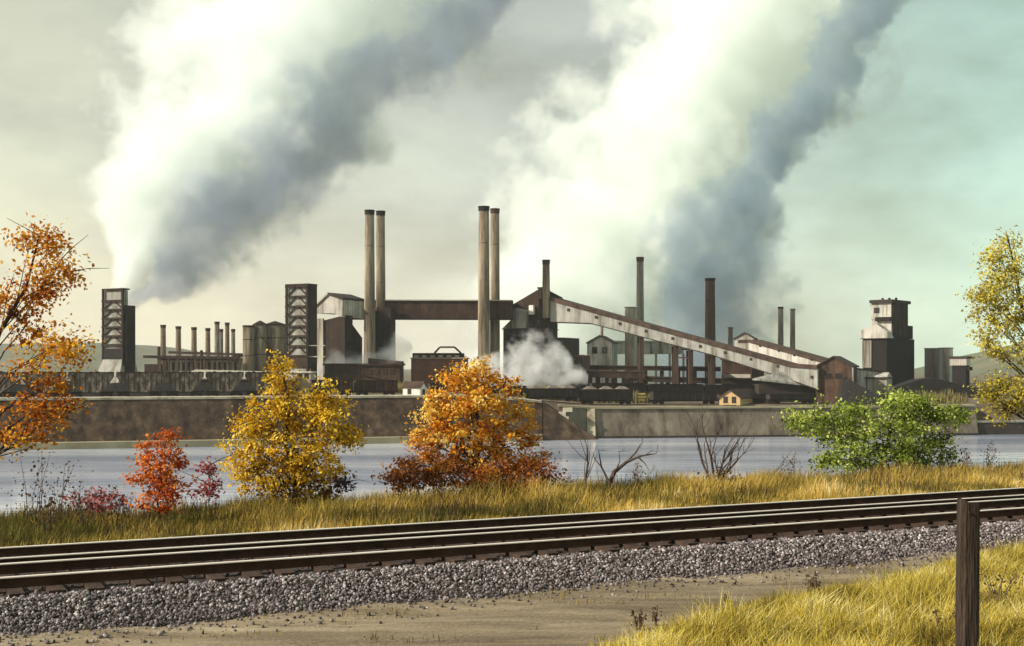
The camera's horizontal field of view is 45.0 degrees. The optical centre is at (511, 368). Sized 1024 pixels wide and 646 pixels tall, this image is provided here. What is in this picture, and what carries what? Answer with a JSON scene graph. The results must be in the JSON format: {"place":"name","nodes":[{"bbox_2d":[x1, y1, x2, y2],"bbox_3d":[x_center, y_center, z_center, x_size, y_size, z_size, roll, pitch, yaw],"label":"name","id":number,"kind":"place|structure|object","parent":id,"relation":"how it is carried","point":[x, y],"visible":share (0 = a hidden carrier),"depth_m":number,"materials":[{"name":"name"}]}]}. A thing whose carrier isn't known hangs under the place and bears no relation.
{"place":"outdoors","nodes":[
{"label":"outdoors","id":0,"kind":"place"},
{"bbox_2d":[0,343,224,371],"bbox_3d":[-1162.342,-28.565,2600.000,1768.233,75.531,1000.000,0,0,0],"label":"hills","id":1,"kind":"structure","parent":0,"point":[140,352],"depth_m":2167.42,"materials":[{"name":"plant"}]},
{"bbox_2d":[0,550,1018,645],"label":"dirt path","id":2,"kind":"structure","parent":0,"point":[564,623],"depth_m":18.47,"materials":[{"name":"soil"}]},
{"bbox_2d":[0,548,1005,645],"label":"scattered pebbles","id":3,"kind":"object","parent":2,"relation":"on","point":[105,634],"visible":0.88,"depth_m":19.91,"materials":[{"name":"stone"}]},
{"bbox_2d":[25,546,1023,645],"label":"path tufts","id":4,"kind":"object","parent":2,"relation":"on","point":[530,593],"visible":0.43,"depth_m":19.24,"materials":[{"name":"brown plant"}]},
{"bbox_2d":[955,497,979,645],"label":"fence post","id":5,"kind":"object","parent":2,"relation":"on","point":[967,596],"visible":1,"depth_m":15.08,"materials":[{"name":"brown wood"}]},
{"bbox_2d":[980,565,1023,607],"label":"dry weed","id":6,"kind":"object","parent":2,"relation":"on","point":[1002,581],"visible":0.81,"depth_m":18.78,"materials":[{"name":"brown plant"}]},
{"bbox_2d":[0,434,1023,515],"bbox_3d":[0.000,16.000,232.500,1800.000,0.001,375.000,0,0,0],"label":"river water","id":7,"kind":"structure","parent":0,"point":[108,467],"depth_m":212.93,"materials":[{"name":"liquid"}]},
{"bbox_2d":[0,510,1023,635],"bbox_3d":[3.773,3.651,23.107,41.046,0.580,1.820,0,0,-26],"label":"gravel","id":8,"kind":"structure","parent":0,"point":[538,561],"depth_m":20.92,"materials":[{"name":"gravel"}]},
{"bbox_2d":[0,498,1023,597],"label":"railway track","id":9,"kind":"structure","parent":8,"relation":"on","point":[420,551],"depth_m":23.00,"materials":[{"name":"metal"}]},
{"bbox_2d":[0,487,1023,562],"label":"railway track","id":10,"kind":"structure","parent":8,"relation":"on","point":[124,547],"depth_m":27.54,"materials":[{"name":"metal"}]},
{"bbox_2d":[0,0,1023,368],"label":"sky","id":11,"kind":"structure","parent":0,"point":[821,160],"materials":[{"name":"grey"}]},
{"bbox_2d":[1,499,1023,595],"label":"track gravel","id":12,"kind":"structure","parent":0,"point":[193,576],"depth_m":22.04,"materials":[{"name":"gravel"}]},
{"bbox_2d":[15,369,1023,532],"bbox_3d":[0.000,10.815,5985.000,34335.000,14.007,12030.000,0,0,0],"label":"ground","id":13,"kind":"structure","parent":0,"point":[700,374],"depth_m":304.99,"materials":[{"name":"soil"}]},
{"bbox_2d":[1,449,60,527],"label":"dry weed","id":14,"kind":"object","parent":13,"relation":"on","point":[42,491],"visible":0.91,"depth_m":31.00,"materials":[{"name":"brown plant"}]},
{"bbox_2d":[27,489,67,535],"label":"dry weed","id":15,"kind":"object","parent":13,"relation":"on","point":[52,508],"visible":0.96,"depth_m":29.46,"materials":[{"name":"brown plant"}]},
{"bbox_2d":[0,212,104,459],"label":"maple tree","id":16,"kind":"object","parent":13,"relation":"on","point":[14,312],"visible":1,"depth_m":30.36,"materials":[{"name":"orange plant"}]},
{"bbox_2d":[40,460,92,522],"bbox_3d":[-11.743,3.326,31.929,1.634,1.988,0.965,0,0,13],"label":"dry weed","id":17,"kind":"object","parent":13,"relation":"on","point":[62,493],"visible":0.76,"depth_m":31.95,"materials":[{"name":"brown plant"}]},
{"bbox_2d":[62,481,105,526],"bbox_3d":[-10.853,3.527,31.416,0.996,1.455,0.743,0,0,-44],"label":"dry weed","id":18,"kind":"object","parent":13,"relation":"on","point":[80,512],"visible":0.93,"depth_m":31.39,"materials":[{"name":"brown plant"}]},
{"bbox_2d":[59,485,132,527],"bbox_3d":[-11.147,3.771,33.056,1.817,1.308,1.115,0,0,21],"label":"crimson weed","id":19,"kind":"object","parent":13,"relation":"on","point":[100,503],"visible":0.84,"depth_m":32.97,"materials":[{"name":"red plant"}]},
{"bbox_2d":[98,485,134,527],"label":"dry weed","id":20,"kind":"object","parent":13,"relation":"on","point":[111,514],"visible":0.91,"depth_m":33.09,"materials":[{"name":"brown plant"}]},
{"bbox_2d":[98,288,137,382],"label":"quench tower","id":21,"kind":"structure","parent":13,"relation":"on","point":[118,331],"depth_m":331.35,"materials":[{"name":"metal"}]},
{"bbox_2d":[104,348,120,358],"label":"door","id":22,"kind":"structure","parent":21,"relation":"in","point":[109,353],"depth_m":331.51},
{"bbox_2d":[0,380,275,396],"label":"coal pile","id":23,"kind":"object","parent":13,"relation":"on","point":[167,386],"visible":0.23,"depth_m":277.07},
{"bbox_2d":[118,427,196,522],"bbox_3d":[-9.491,2.958,33.179,2.128,2.828,1.452,0,0,0],"label":"red sapling","id":24,"kind":"object","parent":13,"relation":"on","point":[161,482],"visible":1,"depth_m":33.10,"materials":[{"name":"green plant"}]},
{"bbox_2d":[160,325,165,363],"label":"smokestack","id":25,"kind":"object","parent":13,"relation":"on","point":[163,339],"visible":0.61,"depth_m":419.18,"materials":[{"name":"brick"}]},
{"bbox_2d":[175,326,180,355],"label":"smokestack","id":26,"kind":"object","parent":13,"relation":"on","point":[178,339],"visible":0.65,"depth_m":419.20,"materials":[{"name":"brick"}]},
{"bbox_2d":[143,347,242,382],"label":"coke battery","id":27,"kind":"object","parent":13,"relation":"on","point":[234,362],"visible":0.62,"depth_m":395.94,"materials":[{"name":"concrete"}]},
{"bbox_2d":[191,327,196,355],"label":"smokestack","id":28,"kind":"object","parent":13,"relation":"on","point":[193,339],"visible":0.61,"depth_m":419.23,"materials":[{"name":"concrete"}]},
{"bbox_2d":[183,453,238,510],"bbox_3d":[-8.964,3.522,36.164,1.520,2.021,1.392,0,0,8],"label":"crimson shrub","id":29,"kind":"object","parent":13,"relation":"on","point":[209,492],"visible":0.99,"depth_m":36.20,"materials":[{"name":"red plant"}]},
{"bbox_2d":[214,322,219,355],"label":"smokestack","id":30,"kind":"object","parent":13,"relation":"on","point":[217,341],"visible":0.59,"depth_m":419.26,"materials":[{"name":"concrete"}]},
{"bbox_2d":[191,370,296,393],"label":"loading shed","id":31,"kind":"structure","parent":13,"relation":"on","point":[205,379],"depth_m":303.62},
{"bbox_2d":[242,325,254,370],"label":"silo","id":32,"kind":"object","parent":13,"relation":"on","point":[248,347],"visible":0.69,"depth_m":342.63,"materials":[{"name":"metal"}]},
{"bbox_2d":[252,321,267,370],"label":"silo","id":33,"kind":"object","parent":13,"relation":"on","point":[261,354],"visible":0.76,"depth_m":345.24,"materials":[{"name":"metal"}]},
{"bbox_2d":[0,394,542,449],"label":"river wall","id":34,"kind":"structure","parent":13,"relation":"on","point":[115,422],"depth_m":257.49,"materials":[{"name":"concrete"}]},
{"bbox_2d":[401,381,427,394],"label":"white hut","id":35,"kind":"object","parent":34,"relation":"on","point":[414,387],"visible":0.9,"depth_m":278.09,"materials":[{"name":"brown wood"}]},
{"bbox_2d":[266,321,284,371],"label":"silo","id":36,"kind":"object","parent":13,"relation":"on","point":[275,335],"visible":0.56,"depth_m":347.32,"materials":[{"name":"metal"}]},
{"bbox_2d":[208,339,367,505],"bbox_3d":[-6.914,1.839,38.680,4.912,5.675,3.441,0,0,0],"label":"yellow tree","id":37,"kind":"object","parent":13,"relation":"on","point":[297,478],"visible":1,"depth_m":38.52,"materials":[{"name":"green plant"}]},
{"bbox_2d":[289,371,316,393],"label":"white block","id":38,"kind":"structure","parent":13,"relation":"on","point":[309,375],"depth_m":304.25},
{"bbox_2d":[285,283,324,379],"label":"quench tower","id":39,"kind":"structure","parent":13,"relation":"on","point":[301,345],"depth_m":323.69,"materials":[{"name":"metal"}]},
{"bbox_2d":[310,380,352,394],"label":"gondola car","id":40,"kind":"object","parent":13,"relation":"on","point":[341,386],"visible":0.49,"depth_m":276.14,"materials":[{"name":"metal"}]},
{"bbox_2d":[308,469,368,501],"bbox_3d":[-5.849,3.843,40.041,2.273,1.806,1.298,0,0,-17],"label":"dusky shrub","id":41,"kind":"object","parent":13,"relation":"on","point":[341,481],"visible":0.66,"depth_m":39.89,"materials":[{"name":"brown plant"}]},
{"bbox_2d":[317,293,363,379],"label":"screening house","id":42,"kind":"structure","parent":13,"relation":"on","point":[340,338],"depth_m":340.28,"materials":[{"name":"metal"}]},
{"bbox_2d":[323,358,404,386],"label":"rust shed","id":43,"kind":"structure","parent":13,"relation":"on","point":[377,369],"depth_m":325.53,"materials":[{"name":"metal"}]},
{"bbox_2d":[364,209,374,362],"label":"smokestack","id":44,"kind":"object","parent":13,"relation":"on","point":[369,311],"visible":0.86,"depth_m":338.76,"materials":[{"name":"concrete"}]},
{"bbox_2d":[353,380,397,394],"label":"gondola car","id":45,"kind":"object","parent":13,"relation":"on","point":[385,387],"visible":0.9,"depth_m":278.71,"materials":[{"name":"metal"}]},
{"bbox_2d":[376,210,385,306],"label":"smokestack","id":46,"kind":"object","parent":13,"relation":"on","point":[380,258],"visible":0.59,"depth_m":350.88,"materials":[{"name":"concrete"}]},
{"bbox_2d":[375,307,395,360],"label":"base block","id":47,"kind":"structure","parent":13,"relation":"on","point":[385,333],"depth_m":345.98,"materials":[{"name":"metal"}]},
{"bbox_2d":[410,346,469,383],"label":"roller shed","id":48,"kind":"structure","parent":13,"relation":"on","point":[424,366],"depth_m":345.60,"materials":[{"name":"metal"}]},
{"bbox_2d":[370,451,571,498],"bbox_3d":[-1.302,3.642,40.345,6.633,1.953,3.168,0,0,0],"label":"rust shrub","id":49,"kind":"object","parent":13,"relation":"on","point":[432,477],"visible":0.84,"depth_m":40.07,"materials":[{"name":"brown plant"}]},
{"bbox_2d":[391,353,559,496],"bbox_3d":[-1.230,2.066,41.396,5.713,5.220,3.329,0,0,0],"label":"golden tree","id":50,"kind":"object","parent":13,"relation":"on","point":[472,403],"visible":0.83,"depth_m":41.32,"materials":[{"name":"orange plant"}]},
{"bbox_2d":[478,206,489,385],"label":"smokestack","id":51,"kind":"object","parent":13,"relation":"on","point":[483,302],"visible":0.88,"depth_m":338.67,"materials":[{"name":"concrete"}]},
{"bbox_2d":[490,208,499,385],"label":"smokestack","id":52,"kind":"object","parent":13,"relation":"on","point":[494,295],"visible":0.81,"depth_m":354.83,"materials":[{"name":"brick"}]},
{"bbox_2d":[0,457,1023,546],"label":"bank grass","id":53,"kind":"structure","parent":13,"relation":"on","point":[812,489],"depth_m":37.62,"materials":[{"name":"plant"}]},
{"bbox_2d":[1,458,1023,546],"bbox_3d":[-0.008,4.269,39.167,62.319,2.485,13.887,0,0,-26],"label":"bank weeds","id":54,"kind":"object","parent":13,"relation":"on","point":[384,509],"visible":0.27,"depth_m":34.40,"materials":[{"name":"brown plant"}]},
{"bbox_2d":[525,385,579,400],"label":"gondola car","id":55,"kind":"object","parent":13,"relation":"on","point":[567,392],"visible":0.86,"depth_m":291.22,"materials":[{"name":"metal"}]},
{"bbox_2d":[542,402,597,439],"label":"slag bank","id":56,"kind":"structure","parent":13,"relation":"on","point":[558,426],"depth_m":278.68,"materials":[{"name":"concrete"}]},
{"bbox_2d":[571,355,589,387],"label":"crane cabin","id":57,"kind":"object","parent":13,"relation":"on","point":[585,362],"visible":0.52,"depth_m":345.13,"materials":[{"name":"metal"}]},
{"bbox_2d":[565,419,595,481],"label":"bare shrub","id":58,"kind":"object","parent":13,"relation":"on","point":[587,456],"visible":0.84,"depth_m":45.80,"materials":[{"name":"plant"}]},
{"bbox_2d":[586,335,618,382],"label":"grey gabled building","id":59,"kind":"structure","parent":13,"relation":"on","point":[602,350],"depth_m":381.02,"materials":[{"name":"metal"}]},
{"bbox_2d":[570,369,644,388],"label":"ore trestle","id":60,"kind":"object","parent":13,"relation":"on","point":[608,374],"visible":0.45,"depth_m":335.49,"materials":[{"name":"metal"}]},
{"bbox_2d":[589,383,645,395],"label":"gondola car","id":61,"kind":"object","parent":13,"relation":"on","point":[641,387],"visible":0.23,"depth_m":310.25,"materials":[{"name":"metal"}]},
{"bbox_2d":[594,428,659,488],"bbox_3d":[4.256,3.666,46.239,2.524,2.916,0.516,0,0,-9],"label":"dead sapling","id":62,"kind":"object","parent":13,"relation":"on","point":[618,468],"visible":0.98,"depth_m":46.24,"materials":[{"name":"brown wood"}]},
{"bbox_2d":[624,307,637,382],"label":"concrete pier","id":63,"kind":"structure","parent":13,"relation":"on","point":[630,348],"depth_m":352.57,"materials":[{"name":"concrete"}]},
{"bbox_2d":[636,257,643,382],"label":"smokestack","id":64,"kind":"object","parent":13,"relation":"on","point":[640,289],"visible":0.63,"depth_m":399.03,"materials":[{"name":"brown brick"}]},
{"bbox_2d":[326,381,967,402],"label":"yard weeds","id":65,"kind":"object","parent":13,"relation":"on","point":[958,398],"visible":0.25,"depth_m":308.66,"materials":[{"name":"plant"}]},
{"bbox_2d":[573,365,720,388],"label":"ore trestle","id":66,"kind":"object","parent":13,"relation":"on","point":[661,369],"visible":0.35,"depth_m":345.46,"materials":[{"name":"metal"}]},
{"bbox_2d":[616,341,684,383],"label":"long shed","id":67,"kind":"structure","parent":13,"relation":"on","point":[654,347],"depth_m":450.67,"materials":[{"name":"metal"}]},
{"bbox_2d":[646,384,702,396],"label":"gondola car","id":68,"kind":"object","parent":13,"relation":"on","point":[674,387],"visible":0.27,"depth_m":312.06,"materials":[{"name":"metal"}]},
{"bbox_2d":[549,297,818,389],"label":"inclined conveyor","id":69,"kind":"object","parent":13,"relation":"on","point":[565,311],"visible":0.91,"depth_m":326.95,"materials":[{"name":"grey metal"}]},
{"bbox_2d":[634,376,780,384],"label":"ore trestle","id":70,"kind":"object","parent":13,"relation":"on","point":[668,380],"visible":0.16,"depth_m":330.84,"materials":[{"name":"brown metal"}]},
{"bbox_2d":[705,278,715,384],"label":"smokestack","id":71,"kind":"object","parent":13,"relation":"on","point":[710,334],"visible":0.68,"depth_m":393.64,"materials":[{"name":"metal"}]},
{"bbox_2d":[684,467,744,487],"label":"olive shrub","id":72,"kind":"object","parent":13,"relation":"on","point":[721,473],"visible":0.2,"depth_m":44.68,"materials":[{"name":"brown plant"}]},
{"bbox_2d":[685,397,759,480],"bbox_3d":[8.086,2.832,48.495,3.283,3.976,1.537,0,0,-20],"label":"bare shrub","id":73,"kind":"object","parent":13,"relation":"on","point":[724,459],"visible":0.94,"depth_m":48.33,"materials":[{"name":"plant"}]},
{"bbox_2d":[703,385,754,393],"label":"gondola car","id":74,"kind":"object","parent":13,"relation":"on","point":[721,389],"visible":0.27,"depth_m":314.00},
{"bbox_2d":[718,388,756,405],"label":"tan hut","id":75,"kind":"object","parent":13,"relation":"on","point":[732,397],"visible":0.85,"depth_m":295.35,"materials":[{"name":"beige paint"}]},
{"bbox_2d":[542,400,939,404],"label":"yard rails","id":76,"kind":"object","parent":13,"relation":"on","point":[673,404],"visible":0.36,"depth_m":297.46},
{"bbox_2d":[0,371,18,396],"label":"hopper car","id":77,"kind":"object","parent":76,"relation":"on","point":[8,383],"visible":0.66,"depth_m":256.56,"materials":[{"name":"metal"}]},
{"bbox_2d":[20,371,66,396],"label":"hopper car","id":78,"kind":"object","parent":76,"relation":"on","point":[33,377],"visible":0.49,"depth_m":258.44,"materials":[{"name":"metal"}]},
{"bbox_2d":[68,371,113,396],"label":"hopper car","id":79,"kind":"object","parent":76,"relation":"on","point":[97,382],"visible":0.96,"depth_m":261.33,"materials":[{"name":"metal"}]},
{"bbox_2d":[116,371,162,396],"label":"hopper car","id":80,"kind":"object","parent":76,"relation":"on","point":[140,382],"visible":0.95,"depth_m":264.17,"materials":[{"name":"metal"}]},
{"bbox_2d":[165,371,203,395],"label":"hopper car","id":81,"kind":"object","parent":76,"relation":"on","point":[183,382],"visible":0.93,"depth_m":266.89,"materials":[{"name":"metal"}]},
{"bbox_2d":[205,371,243,395],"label":"hopper car","id":82,"kind":"object","parent":76,"relation":"on","point":[228,381],"visible":0.94,"depth_m":269.41,"materials":[{"name":"metal"}]},
{"bbox_2d":[245,371,281,395],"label":"hopper car","id":83,"kind":"object","parent":76,"relation":"on","point":[254,378],"visible":0.66,"depth_m":271.53,"materials":[{"name":"metal"}]},
{"bbox_2d":[579,386,632,404],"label":"gondola car","id":84,"kind":"object","parent":76,"relation":"on","point":[620,394],"visible":0.98,"depth_m":294.32,"materials":[{"name":"metal"}]},
{"bbox_2d":[650,391,716,403],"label":"gondola car","id":85,"kind":"object","parent":76,"relation":"on","point":[660,397],"visible":1,"depth_m":297.31,"materials":[{"name":"metal"}]},
{"bbox_2d":[765,394,816,403],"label":"gondola car","id":86,"kind":"object","parent":76,"relation":"on","point":[777,398],"visible":1,"depth_m":301.48,"materials":[{"name":"metal"}]},
{"bbox_2d":[720,359,763,384],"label":"brown shed","id":87,"kind":"structure","parent":13,"relation":"on","point":[733,370],"depth_m":346.29,"materials":[{"name":"metal"}]},
{"bbox_2d":[733,332,757,349],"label":"head house","id":88,"kind":"structure","parent":13,"relation":"on","point":[741,340],"depth_m":356.92,"materials":[{"name":"grey metal"}]},
{"bbox_2d":[558,404,979,437],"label":"concrete revetment","id":89,"kind":"object","parent":13,"relation":"on","point":[633,421],"visible":0.48,"depth_m":288.95,"materials":[{"name":"concrete"}]},
{"bbox_2d":[778,307,783,345],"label":"smokestack","id":90,"kind":"object","parent":13,"relation":"on","point":[780,328],"visible":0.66,"depth_m":429.19,"materials":[{"name":"metal"}]},
{"bbox_2d":[752,372,815,401],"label":"shed","id":91,"kind":"structure","parent":13,"relation":"on","point":[788,385],"depth_m":310.00,"materials":[{"name":"metal"}]},
{"bbox_2d":[558,537,1023,645],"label":"foreground grass","id":92,"kind":"structure","parent":13,"relation":"on","point":[926,593],"depth_m":17.53,"materials":[{"name":"plant"}]},
{"bbox_2d":[790,309,794,348],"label":"smokestack","id":93,"kind":"object","parent":13,"relation":"on","point":[792,328],"visible":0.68,"depth_m":429.27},
{"bbox_2d":[817,356,858,402],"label":"brown house","id":94,"kind":"structure","parent":13,"relation":"on","point":[834,371],"depth_m":305.98,"materials":[{"name":"brick"}]},
{"bbox_2d":[835,379,891,404],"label":"coal pile","id":95,"kind":"object","parent":13,"relation":"on","point":[856,390],"visible":0.64,"depth_m":299.92,"materials":[{"name":"stone"}]},
{"bbox_2d":[857,368,891,388],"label":"inclined conveyor","id":96,"kind":"object","parent":13,"relation":"on","point":[862,374],"visible":0.32,"depth_m":314.19,"materials":[{"name":"metal"}]},
{"bbox_2d":[772,383,978,474],"bbox_3d":[15.534,2.774,52.541,8.636,4.307,4.172,0,0,0],"label":"green bush","id":97,"kind":"object","parent":13,"relation":"on","point":[909,448],"visible":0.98,"depth_m":52.17,"materials":[{"name":"green plant"}]},
{"bbox_2d":[865,372,893,397],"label":"pale building","id":98,"kind":"structure","parent":13,"relation":"on","point":[884,379],"depth_m":313.31,"materials":[{"name":"metal"}]},
{"bbox_2d":[860,298,913,385],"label":"ore bridge tower","id":99,"kind":"structure","parent":13,"relation":"on","point":[887,341],"depth_m":338.66,"materials":[{"name":"metal"}]},
{"bbox_2d":[924,348,943,379],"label":"storage bin","id":100,"kind":"object","parent":13,"relation":"on","point":[933,362],"visible":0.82,"depth_m":346.30,"materials":[{"name":"metal"}]},
{"bbox_2d":[892,378,1004,397],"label":"coal pile","id":101,"kind":"object","parent":13,"relation":"on","point":[934,385],"visible":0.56,"depth_m":329.00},
{"bbox_2d":[944,347,952,381],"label":"storage bin","id":102,"kind":"object","parent":13,"relation":"on","point":[948,351],"visible":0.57,"depth_m":352.50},
{"bbox_2d":[949,356,972,385],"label":"loading tower","id":103,"kind":"structure","parent":13,"relation":"on","point":[961,368],"depth_m":333.05,"materials":[{"name":"metal"}]},
{"bbox_2d":[955,225,1023,427],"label":"poplar tree","id":104,"kind":"object","parent":13,"relation":"on","point":[1011,405],"visible":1,"depth_m":54.97,"materials":[{"name":"yellow plant"}]},
{"bbox_2d":[977,420,1023,434],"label":"river pier","id":105,"kind":"structure","parent":13,"relation":"on","point":[986,427],"depth_m":300.62,"materials":[{"name":"concrete"}]},
{"bbox_2d":[503,287,586,387],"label":"transfer house","id":106,"kind":"structure","parent":0,"point":[537,350],"depth_m":354.75,"materials":[{"name":"metal"}]},
{"bbox_2d":[353,299,512,319],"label":"conveyor gallery","id":107,"kind":"object","parent":106,"relation":"attached to","point":[441,309],"visible":0.64,"depth_m":350.79,"materials":[{"name":"metal"}]},
{"bbox_2d":[542,260,549,317],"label":"smokestack","id":108,"kind":"object","parent":106,"relation":"on","point":[546,290],"visible":1,"depth_m":345.12,"materials":[{"name":"concrete"}]},
{"bbox_2d":[747,340,827,364],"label":"inclined conveyor","id":109,"kind":"object","parent":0,"point":[781,352],"visible":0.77,"depth_m":340.39,"materials":[{"name":"white metal"}]},
{"bbox_2d":[914,343,1023,374],"bbox_3d":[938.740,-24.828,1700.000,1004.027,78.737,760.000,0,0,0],"label":"hills","id":110,"kind":"structure","parent":0,"point":[982,362],"depth_m":1685.27,"materials":[{"name":"plant"}]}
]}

